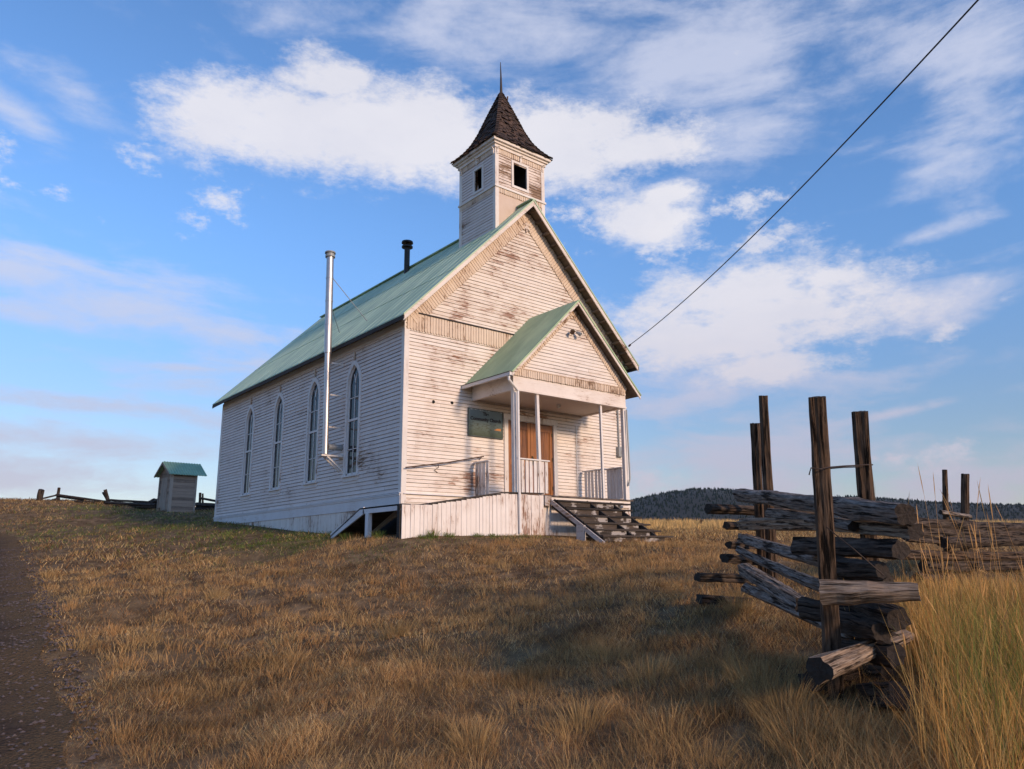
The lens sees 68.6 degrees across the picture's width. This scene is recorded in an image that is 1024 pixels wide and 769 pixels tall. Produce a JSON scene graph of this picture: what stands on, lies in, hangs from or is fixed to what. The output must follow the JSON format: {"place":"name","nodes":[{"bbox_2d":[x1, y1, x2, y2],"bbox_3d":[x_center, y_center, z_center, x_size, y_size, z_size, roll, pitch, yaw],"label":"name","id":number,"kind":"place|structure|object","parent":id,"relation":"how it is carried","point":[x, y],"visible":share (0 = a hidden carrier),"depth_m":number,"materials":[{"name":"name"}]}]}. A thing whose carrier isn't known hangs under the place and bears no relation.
{"place":"outdoors","nodes":[
{"label":"outdoors","id":0,"kind":"place"},
{"bbox_2d":[0,532,73,768],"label":"road","id":1,"kind":"structure","parent":0,"point":[36,739],"depth_m":6.93,"materials":[{"name":"grey gravel"}]},
{"bbox_2d":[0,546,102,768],"bbox_3d":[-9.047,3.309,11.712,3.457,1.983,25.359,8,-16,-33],"label":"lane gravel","id":2,"kind":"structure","parent":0,"point":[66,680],"depth_m":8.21,"materials":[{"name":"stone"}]},
{"bbox_2d":[0,500,1023,768],"bbox_3d":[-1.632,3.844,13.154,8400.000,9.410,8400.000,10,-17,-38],"label":"ground","id":3,"kind":"structure","parent":0,"point":[428,568],"depth_m":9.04,"materials":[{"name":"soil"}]},
{"bbox_2d":[36,487,156,508],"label":"split rail fence","id":4,"kind":"object","parent":3,"relation":"on","point":[151,504],"visible":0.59,"depth_m":41.94,"materials":[{"name":"brown wood"}]},
{"bbox_2d":[154,461,206,512],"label":"outhouse","id":5,"kind":"structure","parent":3,"relation":"on","point":[177,488],"depth_m":36.75,"materials":[{"name":"grey wood"}]},
{"bbox_2d":[159,477,167,510],"bbox_3d":[-17.069,5.454,36.782,0.024,1.750,0.800,11,-18,-42],"label":"door","id":6,"kind":"structure","parent":5,"relation":"in","point":[164,485],"depth_m":36.76,"materials":[{"name":"grey wood"}]},
{"bbox_2d":[195,493,214,510],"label":"split rail fence","id":7,"kind":"object","parent":3,"relation":"on","point":[201,506],"visible":0.62,"depth_m":41.43,"materials":[{"name":"brown wood"}]},
{"bbox_2d":[263,529,498,539],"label":"green weeds","id":8,"kind":"object","parent":3,"relation":"on","point":[424,536],"visible":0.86,"depth_m":16.25,"materials":[{"name":"green plant"}]},
{"bbox_2d":[212,62,673,543],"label":"church","id":9,"kind":"structure","parent":3,"relation":"on","point":[350,416],"depth_m":20.62,"materials":[{"name":"white paint"}]},
{"bbox_2d":[238,398,255,499],"bbox_3d":[-9.156,2.205,26.143,0.178,3.561,0.890,10,-17,-38],"label":"window","id":10,"kind":"structure","parent":9,"relation":"in","point":[250,417],"depth_m":26.17,"materials":[{"name":"white paint"}]},
{"bbox_2d":[267,385,284,494],"bbox_3d":[-7.540,1.748,24.223,0.178,3.561,0.890,10,-17,-38],"label":"window","id":11,"kind":"structure","parent":9,"relation":"in","point":[278,417],"depth_m":24.25,"materials":[{"name":"white paint"}]},
{"bbox_2d":[301,369,320,488],"bbox_3d":[-5.881,1.280,22.251,0.178,3.561,0.890,10,-17,-38],"label":"window","id":12,"kind":"structure","parent":9,"relation":"in","point":[314,394],"depth_m":22.26,"materials":[{"name":"white paint"}]},
{"bbox_2d":[340,352,361,481],"bbox_3d":[-4.297,0.832,20.369,0.178,3.561,0.890,10,-17,-38],"label":"window","id":13,"kind":"structure","parent":9,"relation":"in","point":[353,385],"depth_m":20.38,"materials":[{"name":"white paint"}]},
{"bbox_2d":[468,407,502,438],"bbox_3d":[-0.698,1.035,19.859,1.150,0.740,0.036,10,-17,-38],"label":"painted sign","id":14,"kind":"object","parent":9,"relation":"attached to","point":[485,423],"visible":1,"depth_m":19.84,"materials":[{"name":"green paint"}]},
{"bbox_2d":[508,420,530,491],"bbox_3d":[0.181,2.050,20.451,0.810,2.100,0.054,10,-17,-38],"label":"door","id":15,"kind":"structure","parent":9,"relation":"in","point":[524,427],"depth_m":20.61,"materials":[{"name":"brown wood"}]},
{"bbox_2d":[530,423,552,494],"bbox_3d":[0.844,2.154,20.932,0.811,2.100,0.134,10,-17,-38],"label":"door","id":16,"kind":"structure","parent":9,"relation":"in","point":[545,431],"depth_m":21.07,"materials":[{"name":"brown wood"}]},
{"bbox_2d":[630,0,978,344],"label":"overhead cable","id":17,"kind":"object","parent":9,"relation":"attached to","point":[931,50],"visible":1,"depth_m":11.08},
{"bbox_2d":[0,497,1023,575],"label":"hill grass","id":18,"kind":"structure","parent":3,"relation":"on","point":[669,531],"depth_m":23.91,"materials":[{"name":"brown plant"}]},
{"bbox_2d":[201,584,908,768],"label":"tall bunch grass","id":19,"kind":"structure","parent":3,"relation":"on","point":[777,707],"depth_m":5.16,"materials":[{"name":"brown plant"}]},
{"bbox_2d":[694,504,814,604],"bbox_3d":[3.337,2.161,9.541,2.971,1.235,0.373,10,-17,-38],"label":"split rail fence","id":20,"kind":"object","parent":3,"relation":"on","point":[722,509],"visible":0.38,"depth_m":8.90,"materials":[{"name":"brown wood"}]},
{"bbox_2d":[732,395,924,710],"bbox_3d":[2.704,1.285,6.994,0.896,3.037,4.503,-3,-13,10],"label":"split rail fence","id":21,"kind":"object","parent":3,"relation":"on","point":[865,589],"visible":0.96,"depth_m":5.27,"materials":[{"name":"wood"}]},
{"bbox_2d":[636,516,1023,538],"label":"hay field","id":22,"kind":"structure","parent":3,"relation":"on","point":[661,523],"depth_m":41.44,"materials":[{"name":"yellow plant"}]},
{"bbox_2d":[761,660,1009,768],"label":"straggling grass","id":23,"kind":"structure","parent":3,"relation":"on","point":[855,748],"depth_m":4.34,"materials":[{"name":"brown plant"}]},
{"bbox_2d":[843,463,1023,733],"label":"seed stalks","id":24,"kind":"object","parent":3,"relation":"on","point":[979,578],"visible":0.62,"depth_m":5.78,"materials":[{"name":"yellow plant"}]},
{"bbox_2d":[860,565,1023,768],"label":"tall golden grass","id":25,"kind":"structure","parent":3,"relation":"on","point":[1007,714],"depth_m":4.58,"materials":[{"name":"yellow plant"}]},
{"bbox_2d":[902,469,1023,582],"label":"split rail fence","id":26,"kind":"object","parent":3,"relation":"on","point":[1006,533],"visible":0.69,"depth_m":10.38,"materials":[{"name":"brown wood"}]},
{"bbox_2d":[0,0,1023,506],"label":"sky","id":27,"kind":"structure","parent":0,"point":[178,178],"materials":[{"name":"blue"}]},
{"bbox_2d":[26,533,1023,678],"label":"dry grass","id":28,"kind":"structure","parent":0,"point":[264,646],"depth_m":11.77,"materials":[{"name":"brown plant"}]},
{"bbox_2d":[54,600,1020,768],"bbox_3d":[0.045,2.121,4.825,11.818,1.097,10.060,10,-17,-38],"label":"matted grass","id":29,"kind":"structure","parent":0,"point":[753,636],"depth_m":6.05,"materials":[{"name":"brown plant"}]},
{"bbox_2d":[630,489,1023,521],"bbox_3d":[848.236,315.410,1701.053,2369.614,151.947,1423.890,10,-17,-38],"label":"hills","id":30,"kind":"structure","parent":0,"point":[980,514],"depth_m":1335.92,"materials":[{"name":"green plant"}]},
{"bbox_2d":[630,487,1023,521],"bbox_3d":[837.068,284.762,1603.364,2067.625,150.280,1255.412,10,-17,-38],"label":"conifer forest","id":31,"kind":"object","parent":30,"relation":"on","point":[721,489],"visible":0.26,"depth_m":1400.35,"materials":[{"name":"green plant"}]}
]}

